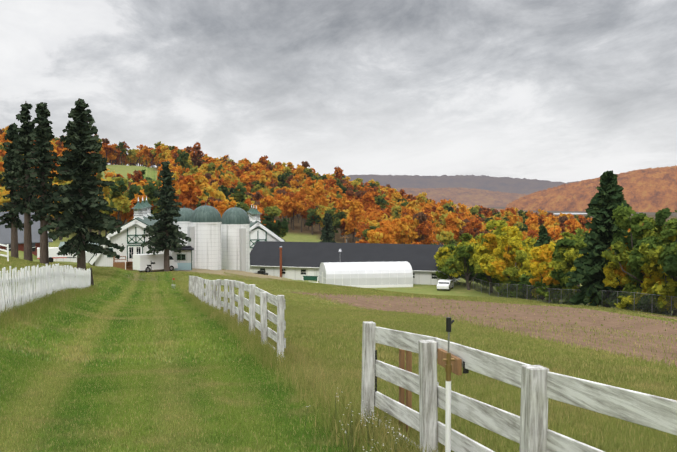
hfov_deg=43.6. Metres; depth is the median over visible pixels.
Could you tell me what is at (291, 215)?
forest tree
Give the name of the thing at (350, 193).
forest tree
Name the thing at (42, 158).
slim spruce tree
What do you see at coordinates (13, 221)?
slim spruce tree
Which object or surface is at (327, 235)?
spruce tree
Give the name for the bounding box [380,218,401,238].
forest tree
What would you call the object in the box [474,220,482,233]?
forest tree
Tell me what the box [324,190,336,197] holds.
forest tree
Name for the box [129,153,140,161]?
forest tree
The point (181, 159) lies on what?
forest tree
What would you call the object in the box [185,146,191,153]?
forest tree
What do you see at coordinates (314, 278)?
sign board
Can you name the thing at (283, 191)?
forest tree
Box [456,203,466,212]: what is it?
forest tree
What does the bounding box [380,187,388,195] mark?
forest tree
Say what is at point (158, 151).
forest tree
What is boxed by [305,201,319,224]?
forest tree
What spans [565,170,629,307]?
fir tree
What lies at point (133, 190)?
forest tree
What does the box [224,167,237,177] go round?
forest tree
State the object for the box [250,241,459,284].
long barn
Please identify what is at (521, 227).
forest tree
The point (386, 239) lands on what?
forest tree
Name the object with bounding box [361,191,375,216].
forest tree
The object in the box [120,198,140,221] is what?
forest tree
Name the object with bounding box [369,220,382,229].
forest tree
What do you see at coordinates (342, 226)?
forest tree
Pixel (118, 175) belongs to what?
forest tree
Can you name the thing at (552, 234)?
forest tree
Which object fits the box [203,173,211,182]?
forest tree
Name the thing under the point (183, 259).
kiosk shed
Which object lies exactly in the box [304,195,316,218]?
forest tree
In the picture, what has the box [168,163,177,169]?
forest tree
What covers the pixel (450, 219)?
forest tree
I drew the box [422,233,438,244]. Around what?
forest tree
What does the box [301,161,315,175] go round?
forest tree
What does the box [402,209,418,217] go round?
forest tree
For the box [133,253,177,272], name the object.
truck
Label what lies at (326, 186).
forest tree
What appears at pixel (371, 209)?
forest tree
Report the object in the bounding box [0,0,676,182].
sky
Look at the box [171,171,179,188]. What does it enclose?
forest tree
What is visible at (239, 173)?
forest tree
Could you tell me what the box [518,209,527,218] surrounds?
forest tree
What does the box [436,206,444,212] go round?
forest tree
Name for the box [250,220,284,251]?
barn
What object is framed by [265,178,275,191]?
forest tree
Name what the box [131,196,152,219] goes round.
barn cupolas
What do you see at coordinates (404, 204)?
forest tree
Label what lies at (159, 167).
forest tree
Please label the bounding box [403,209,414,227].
forest tree
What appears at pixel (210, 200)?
forest tree
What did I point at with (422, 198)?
forest tree
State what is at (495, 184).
hill
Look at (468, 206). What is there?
hill
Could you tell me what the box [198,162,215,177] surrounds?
forest tree
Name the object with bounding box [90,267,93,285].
fence wire panel
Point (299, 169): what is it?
forest tree
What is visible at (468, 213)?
forest tree
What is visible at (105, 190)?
yard tree
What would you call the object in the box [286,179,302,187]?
forest tree
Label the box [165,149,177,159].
forest tree
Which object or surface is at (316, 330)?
grass
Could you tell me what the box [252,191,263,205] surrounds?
forest tree
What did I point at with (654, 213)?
valley ground
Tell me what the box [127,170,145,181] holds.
forest tree
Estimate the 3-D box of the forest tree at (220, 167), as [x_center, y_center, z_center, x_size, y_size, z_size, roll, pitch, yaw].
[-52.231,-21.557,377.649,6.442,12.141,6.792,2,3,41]
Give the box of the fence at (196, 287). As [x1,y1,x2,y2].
[189,276,285,364]
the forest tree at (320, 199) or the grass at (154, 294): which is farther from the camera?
the forest tree at (320, 199)
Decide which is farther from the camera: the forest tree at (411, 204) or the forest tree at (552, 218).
the forest tree at (552, 218)
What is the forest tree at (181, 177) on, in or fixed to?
on the terrain ground at (296, 234)
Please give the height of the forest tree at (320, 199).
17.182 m
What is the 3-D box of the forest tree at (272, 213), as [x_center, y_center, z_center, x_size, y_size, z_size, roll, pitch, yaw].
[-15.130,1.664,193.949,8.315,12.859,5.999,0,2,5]
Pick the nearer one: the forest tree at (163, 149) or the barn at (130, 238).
the barn at (130, 238)
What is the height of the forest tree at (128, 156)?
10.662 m
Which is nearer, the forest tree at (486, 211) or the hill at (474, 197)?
the forest tree at (486, 211)
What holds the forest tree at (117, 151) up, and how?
on the terrain ground at (296, 234)
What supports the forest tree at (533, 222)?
on the terrain ground at (296, 234)
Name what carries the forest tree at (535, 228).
on the terrain ground at (296, 234)
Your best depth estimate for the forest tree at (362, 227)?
253.82 m
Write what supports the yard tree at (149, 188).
on the terrain ground at (296, 234)
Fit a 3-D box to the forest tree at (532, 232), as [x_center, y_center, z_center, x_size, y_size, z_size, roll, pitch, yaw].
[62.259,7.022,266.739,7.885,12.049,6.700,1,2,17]
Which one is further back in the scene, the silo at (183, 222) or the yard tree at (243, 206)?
the yard tree at (243, 206)
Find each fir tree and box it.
[532,224,553,298]
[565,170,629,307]
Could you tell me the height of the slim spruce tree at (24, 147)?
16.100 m
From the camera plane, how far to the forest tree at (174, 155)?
364.24 m
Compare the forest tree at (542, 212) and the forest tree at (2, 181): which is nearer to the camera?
the forest tree at (2, 181)
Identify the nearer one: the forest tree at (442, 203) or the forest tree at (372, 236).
the forest tree at (372, 236)
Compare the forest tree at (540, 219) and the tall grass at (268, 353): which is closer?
the tall grass at (268, 353)
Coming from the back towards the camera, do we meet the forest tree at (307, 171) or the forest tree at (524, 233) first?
the forest tree at (307, 171)
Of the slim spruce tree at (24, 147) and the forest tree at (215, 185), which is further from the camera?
the forest tree at (215, 185)
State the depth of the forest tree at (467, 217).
281.42 m
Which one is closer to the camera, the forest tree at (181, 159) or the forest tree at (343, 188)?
the forest tree at (181, 159)
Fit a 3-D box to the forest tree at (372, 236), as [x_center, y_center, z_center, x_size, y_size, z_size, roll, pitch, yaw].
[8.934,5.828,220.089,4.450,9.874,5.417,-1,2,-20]
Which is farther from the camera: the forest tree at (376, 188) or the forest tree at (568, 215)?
the forest tree at (568, 215)
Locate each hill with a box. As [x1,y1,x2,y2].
[344,174,563,191]
[396,187,525,206]
[436,203,555,214]
[505,165,676,212]
[507,181,578,194]
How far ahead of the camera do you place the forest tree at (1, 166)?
178.98 m
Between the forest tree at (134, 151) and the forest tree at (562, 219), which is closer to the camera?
the forest tree at (562, 219)
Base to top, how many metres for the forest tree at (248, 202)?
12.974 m
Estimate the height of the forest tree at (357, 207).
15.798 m
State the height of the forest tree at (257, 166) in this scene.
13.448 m
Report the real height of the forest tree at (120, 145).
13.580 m
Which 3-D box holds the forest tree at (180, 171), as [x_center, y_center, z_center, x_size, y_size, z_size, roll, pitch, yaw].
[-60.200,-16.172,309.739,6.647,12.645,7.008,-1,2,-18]
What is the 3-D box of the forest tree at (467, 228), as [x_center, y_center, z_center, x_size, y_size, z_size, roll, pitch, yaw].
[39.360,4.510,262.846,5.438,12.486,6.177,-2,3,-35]
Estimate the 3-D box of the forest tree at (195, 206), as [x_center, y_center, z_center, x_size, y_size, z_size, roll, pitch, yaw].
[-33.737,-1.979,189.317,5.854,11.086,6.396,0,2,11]
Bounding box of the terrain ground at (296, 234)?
[0,165,676,451]
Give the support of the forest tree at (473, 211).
on the terrain ground at (296, 234)
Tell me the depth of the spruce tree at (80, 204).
79.76 m
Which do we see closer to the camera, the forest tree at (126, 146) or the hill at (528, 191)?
the forest tree at (126, 146)
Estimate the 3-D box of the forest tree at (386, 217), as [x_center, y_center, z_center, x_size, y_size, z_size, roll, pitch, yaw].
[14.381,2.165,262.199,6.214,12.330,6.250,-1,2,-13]
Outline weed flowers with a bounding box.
[304,393,397,451]
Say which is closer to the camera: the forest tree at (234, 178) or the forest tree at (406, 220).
the forest tree at (406, 220)
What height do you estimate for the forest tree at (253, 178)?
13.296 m
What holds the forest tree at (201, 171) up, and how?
on the terrain ground at (296, 234)
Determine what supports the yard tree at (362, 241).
on the terrain ground at (296, 234)
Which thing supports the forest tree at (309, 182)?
on the terrain ground at (296, 234)
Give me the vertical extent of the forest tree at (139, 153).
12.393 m
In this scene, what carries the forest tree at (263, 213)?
on the terrain ground at (296, 234)
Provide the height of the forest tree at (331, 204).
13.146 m
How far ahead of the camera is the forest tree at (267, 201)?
278.65 m
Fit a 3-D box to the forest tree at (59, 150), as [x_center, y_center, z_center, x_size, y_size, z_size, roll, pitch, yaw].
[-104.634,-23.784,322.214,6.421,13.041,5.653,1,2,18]
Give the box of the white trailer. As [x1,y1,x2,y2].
[37,247,75,262]
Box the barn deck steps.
[113,254,132,269]
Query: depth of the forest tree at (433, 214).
298.88 m
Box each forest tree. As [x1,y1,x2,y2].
[0,132,10,144]
[0,161,4,189]
[0,171,9,189]
[0,186,10,211]
[49,141,57,155]
[55,141,67,150]
[56,147,62,154]
[96,172,102,178]
[101,138,114,163]
[101,168,115,178]
[101,177,122,235]
[105,172,124,178]
[107,149,117,164]
[112,204,131,225]
[113,149,121,160]
[116,141,127,160]
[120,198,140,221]
[122,141,129,161]
[123,184,142,206]
[126,150,132,165]
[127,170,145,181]
[127,170,147,184]
[129,149,141,165]
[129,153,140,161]
[132,189,159,212]
[134,181,144,186]
[136,144,146,165]
[141,145,151,166]
[148,148,155,167]
[150,141,160,157]
[155,145,162,165]
[157,160,166,179]
[159,151,167,160]
[160,146,167,158]
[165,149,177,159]
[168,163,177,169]
[171,150,178,159]
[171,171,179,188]
[173,165,182,174]
[174,149,192,175]
[179,174,197,185]
[183,167,198,175]
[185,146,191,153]
[190,150,202,166]
[191,142,204,158]
[191,194,199,208]
[193,174,209,189]
[195,186,227,205]
[196,169,205,174]
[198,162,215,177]
[200,197,222,206]
[203,158,216,168]
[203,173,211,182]
[205,157,216,163]
[206,181,218,188]
[207,179,220,185]
[209,192,233,204]
[214,174,230,187]
[215,164,227,174]
[216,157,229,166]
[218,185,229,199]
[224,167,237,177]
[226,165,239,172]
[226,170,241,184]
[228,183,252,207]
[236,169,244,179]
[238,163,245,171]
[239,175,250,191]
[243,165,251,171]
[245,198,262,212]
[246,192,259,205]
[249,175,262,185]
[250,180,264,194]
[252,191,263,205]
[254,162,265,171]
[254,175,270,196]
[257,165,265,174]
[259,155,268,168]
[259,196,277,208]
[259,207,275,225]
[260,205,289,237]
[265,164,274,172]
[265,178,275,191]
[266,170,277,183]
[268,193,282,210]
[274,186,289,195]
[274,189,286,199]
[274,195,291,218]
[276,193,284,221]
[277,173,289,189]
[280,191,298,229]
[283,166,295,180]
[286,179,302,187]
[287,162,293,171]
[287,191,307,231]
[287,200,301,228]
[290,180,304,189]
[292,174,303,186]
[293,165,307,177]
[299,177,315,198]
[300,197,308,226]
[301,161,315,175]
[301,168,317,180]
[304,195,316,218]
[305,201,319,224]
[305,207,320,234]
[310,183,328,230]
[311,176,318,187]
[314,180,324,189]
[315,205,332,227]
[318,184,330,190]
[321,207,346,240]
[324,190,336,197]
[324,194,335,206]
[326,178,342,198]
[330,183,346,194]
[330,196,344,209]
[332,197,346,236]
[334,167,343,179]
[340,209,363,241]
[340,215,357,242]
[340,222,353,242]
[343,201,352,213]
[346,184,353,190]
[346,190,360,200]
[346,199,366,242]
[349,180,360,191]
[353,191,361,203]
[355,178,365,188]
[355,221,369,240]
[356,191,376,204]
[357,213,377,231]
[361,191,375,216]
[362,226,376,240]
[363,186,378,204]
[364,213,379,221]
[365,208,380,218]
[367,230,382,242]
[368,179,379,187]
[369,182,381,195]
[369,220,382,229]
[374,194,388,208]
[374,226,396,243]
[376,208,391,221]
[377,213,392,219]
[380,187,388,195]
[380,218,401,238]
[386,200,395,208]
[388,189,397,198]
[390,205,401,218]
[391,192,406,204]
[395,218,408,243]
[396,215,421,243]
[399,189,407,197]
[400,200,416,217]
[400,202,408,207]
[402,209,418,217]
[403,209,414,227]
[406,194,415,200]
[410,227,435,243]
[412,212,432,241]
[416,192,427,207]
[417,212,432,220]
[419,202,431,212]
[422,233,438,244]
[427,218,437,232]
[431,204,440,211]
[431,210,442,244]
[431,212,441,232]
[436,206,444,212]
[437,200,446,207]
[439,210,451,228]
[439,213,465,243]
[443,202,455,212]
[444,212,459,240]
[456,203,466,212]
[458,215,471,219]
[458,221,475,237]
[460,217,478,241]
[463,211,478,219]
[469,208,478,215]
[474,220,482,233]
[482,208,490,216]
[482,217,494,222]
[489,209,497,215]
[504,210,512,221]
[505,207,522,221]
[506,214,517,226]
[514,222,527,236]
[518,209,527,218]
[521,231,526,239]
[524,212,538,229]
[526,230,537,238]
[527,218,539,232]
[530,225,539,237]
[532,212,545,225]
[534,227,561,242]
[538,209,546,215]
[543,218,554,227]
[544,215,556,227]
[546,224,555,229]
[554,213,570,226]
[557,216,568,231]
[564,218,580,236]
[578,215,590,227]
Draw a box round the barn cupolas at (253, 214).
[248,205,261,221]
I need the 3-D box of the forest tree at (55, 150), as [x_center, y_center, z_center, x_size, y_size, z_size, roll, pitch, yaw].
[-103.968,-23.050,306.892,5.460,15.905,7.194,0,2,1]
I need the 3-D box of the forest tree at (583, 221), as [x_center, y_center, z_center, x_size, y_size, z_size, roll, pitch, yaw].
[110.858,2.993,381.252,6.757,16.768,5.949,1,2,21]
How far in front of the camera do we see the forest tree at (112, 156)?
447.81 m
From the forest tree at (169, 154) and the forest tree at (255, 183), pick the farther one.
the forest tree at (169, 154)
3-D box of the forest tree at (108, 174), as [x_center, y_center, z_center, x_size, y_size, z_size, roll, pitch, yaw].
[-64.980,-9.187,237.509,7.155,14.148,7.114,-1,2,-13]
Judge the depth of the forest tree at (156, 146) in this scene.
429.99 m
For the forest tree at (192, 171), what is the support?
on the terrain ground at (296, 234)
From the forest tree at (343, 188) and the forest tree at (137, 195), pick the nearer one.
the forest tree at (137, 195)
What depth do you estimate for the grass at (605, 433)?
11.67 m
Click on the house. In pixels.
(5, 236)
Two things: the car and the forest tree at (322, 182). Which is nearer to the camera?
the car
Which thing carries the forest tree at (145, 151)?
on the terrain ground at (296, 234)
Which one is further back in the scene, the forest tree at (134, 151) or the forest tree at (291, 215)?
the forest tree at (134, 151)
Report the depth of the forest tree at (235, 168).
392.24 m
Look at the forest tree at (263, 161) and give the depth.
431.97 m
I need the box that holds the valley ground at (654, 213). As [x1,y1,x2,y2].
[487,207,676,215]
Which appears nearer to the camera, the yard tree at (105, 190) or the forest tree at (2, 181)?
the yard tree at (105, 190)
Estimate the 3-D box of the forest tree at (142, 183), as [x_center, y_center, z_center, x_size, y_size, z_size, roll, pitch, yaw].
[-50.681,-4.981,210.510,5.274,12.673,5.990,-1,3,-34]
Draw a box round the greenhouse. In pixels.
[319,261,412,287]
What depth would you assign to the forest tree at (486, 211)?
403.61 m
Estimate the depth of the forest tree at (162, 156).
381.25 m
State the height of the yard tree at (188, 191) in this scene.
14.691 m
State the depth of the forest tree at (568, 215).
353.38 m
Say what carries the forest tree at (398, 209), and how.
on the terrain ground at (296, 234)
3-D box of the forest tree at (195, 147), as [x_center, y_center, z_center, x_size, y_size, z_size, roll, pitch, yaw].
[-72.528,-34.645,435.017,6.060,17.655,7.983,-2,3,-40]
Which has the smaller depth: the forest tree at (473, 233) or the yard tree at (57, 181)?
the yard tree at (57, 181)
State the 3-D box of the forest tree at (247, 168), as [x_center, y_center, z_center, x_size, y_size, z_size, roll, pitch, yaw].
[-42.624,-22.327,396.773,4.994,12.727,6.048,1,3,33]
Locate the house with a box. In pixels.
[0,212,52,254]
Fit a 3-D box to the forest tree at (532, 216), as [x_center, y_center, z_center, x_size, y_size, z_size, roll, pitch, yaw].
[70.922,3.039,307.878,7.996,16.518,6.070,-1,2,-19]
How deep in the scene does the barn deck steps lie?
109.00 m
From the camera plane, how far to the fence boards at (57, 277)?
27.69 m
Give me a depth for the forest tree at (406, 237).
241.28 m
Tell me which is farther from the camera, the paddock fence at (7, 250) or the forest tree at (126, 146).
the forest tree at (126, 146)
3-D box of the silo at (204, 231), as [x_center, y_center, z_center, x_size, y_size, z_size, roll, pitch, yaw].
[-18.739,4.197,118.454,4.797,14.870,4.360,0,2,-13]
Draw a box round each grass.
[0,256,676,334]
[0,282,676,389]
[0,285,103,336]
[0,350,676,451]
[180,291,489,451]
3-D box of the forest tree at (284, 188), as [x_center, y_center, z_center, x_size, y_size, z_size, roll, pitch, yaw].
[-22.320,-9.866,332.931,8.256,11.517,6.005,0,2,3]
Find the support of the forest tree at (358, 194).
on the terrain ground at (296, 234)
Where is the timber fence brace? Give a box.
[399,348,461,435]
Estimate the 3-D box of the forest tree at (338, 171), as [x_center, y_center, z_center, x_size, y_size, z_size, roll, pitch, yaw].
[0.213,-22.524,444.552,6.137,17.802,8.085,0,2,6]
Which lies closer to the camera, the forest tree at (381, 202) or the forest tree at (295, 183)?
the forest tree at (381, 202)
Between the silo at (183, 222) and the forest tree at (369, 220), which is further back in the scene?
the forest tree at (369, 220)
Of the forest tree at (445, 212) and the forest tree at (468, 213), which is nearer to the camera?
the forest tree at (445, 212)
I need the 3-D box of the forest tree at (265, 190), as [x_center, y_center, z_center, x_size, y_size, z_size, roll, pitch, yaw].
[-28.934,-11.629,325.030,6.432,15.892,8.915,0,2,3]
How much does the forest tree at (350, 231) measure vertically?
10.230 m
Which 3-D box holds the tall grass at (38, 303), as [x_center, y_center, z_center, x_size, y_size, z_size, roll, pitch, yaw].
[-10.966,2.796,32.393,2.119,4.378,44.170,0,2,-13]
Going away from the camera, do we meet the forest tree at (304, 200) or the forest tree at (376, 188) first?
the forest tree at (304, 200)
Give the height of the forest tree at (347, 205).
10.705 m
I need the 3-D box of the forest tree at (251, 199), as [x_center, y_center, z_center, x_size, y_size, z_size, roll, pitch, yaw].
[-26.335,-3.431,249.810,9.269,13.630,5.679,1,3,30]
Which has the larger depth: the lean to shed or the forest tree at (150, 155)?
the forest tree at (150, 155)
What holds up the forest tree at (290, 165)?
on the terrain ground at (296, 234)
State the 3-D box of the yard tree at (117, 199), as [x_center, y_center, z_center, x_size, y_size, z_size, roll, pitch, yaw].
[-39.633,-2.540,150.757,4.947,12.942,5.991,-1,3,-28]
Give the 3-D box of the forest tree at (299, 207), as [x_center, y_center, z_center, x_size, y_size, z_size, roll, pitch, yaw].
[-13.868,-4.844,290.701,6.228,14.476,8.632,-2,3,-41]
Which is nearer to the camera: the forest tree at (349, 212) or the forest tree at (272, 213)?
the forest tree at (272, 213)
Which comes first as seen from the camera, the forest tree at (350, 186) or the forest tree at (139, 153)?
the forest tree at (350, 186)
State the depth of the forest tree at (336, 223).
273.98 m
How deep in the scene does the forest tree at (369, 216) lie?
272.06 m
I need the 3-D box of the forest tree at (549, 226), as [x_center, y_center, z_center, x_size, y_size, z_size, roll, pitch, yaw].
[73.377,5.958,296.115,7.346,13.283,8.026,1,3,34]
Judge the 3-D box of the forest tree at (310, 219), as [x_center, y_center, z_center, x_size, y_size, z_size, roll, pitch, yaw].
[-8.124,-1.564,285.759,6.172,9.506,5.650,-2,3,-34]
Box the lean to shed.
[53,242,97,262]
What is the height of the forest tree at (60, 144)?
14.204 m
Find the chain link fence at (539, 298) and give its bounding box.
[453,275,676,315]
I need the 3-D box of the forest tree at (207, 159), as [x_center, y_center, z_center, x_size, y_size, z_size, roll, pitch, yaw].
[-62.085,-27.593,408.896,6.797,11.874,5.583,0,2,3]
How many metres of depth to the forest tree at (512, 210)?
341.98 m
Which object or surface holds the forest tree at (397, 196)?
on the terrain ground at (296, 234)
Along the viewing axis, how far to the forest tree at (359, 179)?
427.56 m
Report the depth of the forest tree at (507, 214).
335.12 m
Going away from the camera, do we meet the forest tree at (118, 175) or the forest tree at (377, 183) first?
the forest tree at (118, 175)
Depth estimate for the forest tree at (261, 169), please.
406.90 m
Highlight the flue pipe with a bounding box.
[279,246,281,276]
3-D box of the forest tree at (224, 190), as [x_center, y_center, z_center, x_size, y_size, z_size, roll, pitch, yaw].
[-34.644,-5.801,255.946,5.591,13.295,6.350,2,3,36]
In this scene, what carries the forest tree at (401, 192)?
on the terrain ground at (296, 234)
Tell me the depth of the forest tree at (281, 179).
361.39 m
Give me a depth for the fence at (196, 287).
22.10 m
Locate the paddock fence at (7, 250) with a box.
[0,244,8,260]
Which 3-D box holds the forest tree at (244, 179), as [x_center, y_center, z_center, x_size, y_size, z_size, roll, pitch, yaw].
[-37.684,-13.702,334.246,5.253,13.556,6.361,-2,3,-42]
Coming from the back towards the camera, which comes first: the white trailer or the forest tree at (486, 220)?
the forest tree at (486, 220)
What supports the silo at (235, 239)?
on the terrain ground at (296, 234)
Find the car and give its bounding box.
[437,279,453,290]
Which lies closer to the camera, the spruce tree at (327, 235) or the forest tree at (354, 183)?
the spruce tree at (327, 235)
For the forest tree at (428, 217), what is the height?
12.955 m
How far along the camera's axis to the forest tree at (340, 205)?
289.62 m
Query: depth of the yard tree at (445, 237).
149.34 m
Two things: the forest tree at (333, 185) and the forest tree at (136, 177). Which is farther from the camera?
the forest tree at (333, 185)
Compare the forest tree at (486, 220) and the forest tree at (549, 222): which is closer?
the forest tree at (549, 222)
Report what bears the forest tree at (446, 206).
on the terrain ground at (296, 234)
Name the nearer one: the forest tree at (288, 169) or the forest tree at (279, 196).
the forest tree at (279, 196)
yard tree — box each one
[48,177,71,239]
[98,177,115,233]
[101,177,131,226]
[140,180,163,213]
[174,175,202,209]
[213,199,236,217]
[236,202,249,213]
[355,240,368,242]
[431,230,457,244]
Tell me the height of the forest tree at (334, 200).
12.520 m
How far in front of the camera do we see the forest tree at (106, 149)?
445.12 m
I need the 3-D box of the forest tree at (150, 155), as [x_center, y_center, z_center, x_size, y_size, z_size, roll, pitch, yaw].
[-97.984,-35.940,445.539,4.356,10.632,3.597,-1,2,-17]
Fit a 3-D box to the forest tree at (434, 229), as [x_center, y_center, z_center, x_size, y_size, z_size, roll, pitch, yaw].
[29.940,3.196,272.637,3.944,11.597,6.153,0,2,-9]
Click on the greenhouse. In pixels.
(377, 274)
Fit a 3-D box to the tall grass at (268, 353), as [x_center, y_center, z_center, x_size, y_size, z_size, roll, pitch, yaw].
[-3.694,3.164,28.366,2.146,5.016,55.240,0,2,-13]
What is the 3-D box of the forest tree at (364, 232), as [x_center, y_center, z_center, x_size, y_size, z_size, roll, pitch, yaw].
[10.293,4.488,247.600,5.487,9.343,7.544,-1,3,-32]
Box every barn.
[88,214,171,266]
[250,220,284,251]
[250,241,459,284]
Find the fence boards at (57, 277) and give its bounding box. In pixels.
[0,263,90,314]
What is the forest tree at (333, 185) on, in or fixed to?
on the terrain ground at (296, 234)
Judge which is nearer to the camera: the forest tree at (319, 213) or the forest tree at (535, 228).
the forest tree at (535, 228)
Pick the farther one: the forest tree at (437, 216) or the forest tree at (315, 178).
the forest tree at (315, 178)
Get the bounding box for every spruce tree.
[0,123,23,257]
[7,101,39,260]
[23,102,61,263]
[38,98,124,269]
[141,160,190,271]
[320,213,335,242]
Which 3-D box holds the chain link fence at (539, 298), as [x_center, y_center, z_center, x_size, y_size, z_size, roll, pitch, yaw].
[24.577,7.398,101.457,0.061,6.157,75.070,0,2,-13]
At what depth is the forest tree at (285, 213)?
292.14 m
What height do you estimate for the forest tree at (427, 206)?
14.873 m
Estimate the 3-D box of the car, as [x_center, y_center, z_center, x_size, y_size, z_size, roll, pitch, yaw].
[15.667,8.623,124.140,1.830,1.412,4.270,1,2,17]
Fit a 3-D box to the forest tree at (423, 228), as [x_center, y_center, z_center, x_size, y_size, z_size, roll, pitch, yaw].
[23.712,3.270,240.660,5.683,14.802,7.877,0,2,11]
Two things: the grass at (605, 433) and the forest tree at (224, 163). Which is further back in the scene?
the forest tree at (224, 163)
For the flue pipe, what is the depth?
137.70 m
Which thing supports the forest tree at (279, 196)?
on the terrain ground at (296, 234)
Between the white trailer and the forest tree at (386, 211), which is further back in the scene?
the forest tree at (386, 211)
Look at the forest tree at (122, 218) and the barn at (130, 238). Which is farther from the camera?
the forest tree at (122, 218)
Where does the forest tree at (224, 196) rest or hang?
on the terrain ground at (296, 234)
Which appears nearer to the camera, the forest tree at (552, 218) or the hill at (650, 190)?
the forest tree at (552, 218)
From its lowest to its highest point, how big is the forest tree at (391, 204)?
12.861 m
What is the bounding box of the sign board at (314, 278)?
[303,276,317,282]
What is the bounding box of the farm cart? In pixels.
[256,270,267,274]
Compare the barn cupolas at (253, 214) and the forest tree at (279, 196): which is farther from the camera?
the forest tree at (279, 196)
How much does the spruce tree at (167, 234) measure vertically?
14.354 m
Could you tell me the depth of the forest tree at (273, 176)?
364.45 m
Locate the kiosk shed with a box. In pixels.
[172,246,193,270]
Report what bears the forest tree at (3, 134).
on the terrain ground at (296, 234)
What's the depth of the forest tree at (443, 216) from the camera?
265.87 m
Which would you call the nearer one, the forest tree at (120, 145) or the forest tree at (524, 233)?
the forest tree at (524, 233)
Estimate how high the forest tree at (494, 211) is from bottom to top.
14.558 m
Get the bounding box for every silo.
[173,206,193,245]
[187,203,221,269]
[221,205,249,271]
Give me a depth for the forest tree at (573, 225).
284.42 m
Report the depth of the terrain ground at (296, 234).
51.02 m
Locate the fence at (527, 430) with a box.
[361,321,676,451]
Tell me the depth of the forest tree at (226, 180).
316.03 m
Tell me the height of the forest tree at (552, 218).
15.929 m
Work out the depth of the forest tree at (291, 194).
293.33 m
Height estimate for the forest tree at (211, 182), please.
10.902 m
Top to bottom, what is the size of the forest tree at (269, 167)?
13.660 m
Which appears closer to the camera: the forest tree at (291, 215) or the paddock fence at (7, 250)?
the paddock fence at (7, 250)
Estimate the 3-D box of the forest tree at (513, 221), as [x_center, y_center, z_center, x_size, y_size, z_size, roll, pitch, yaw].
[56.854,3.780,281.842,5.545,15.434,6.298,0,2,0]
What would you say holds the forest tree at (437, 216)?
on the terrain ground at (296, 234)
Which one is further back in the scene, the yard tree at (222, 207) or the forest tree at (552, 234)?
the forest tree at (552, 234)

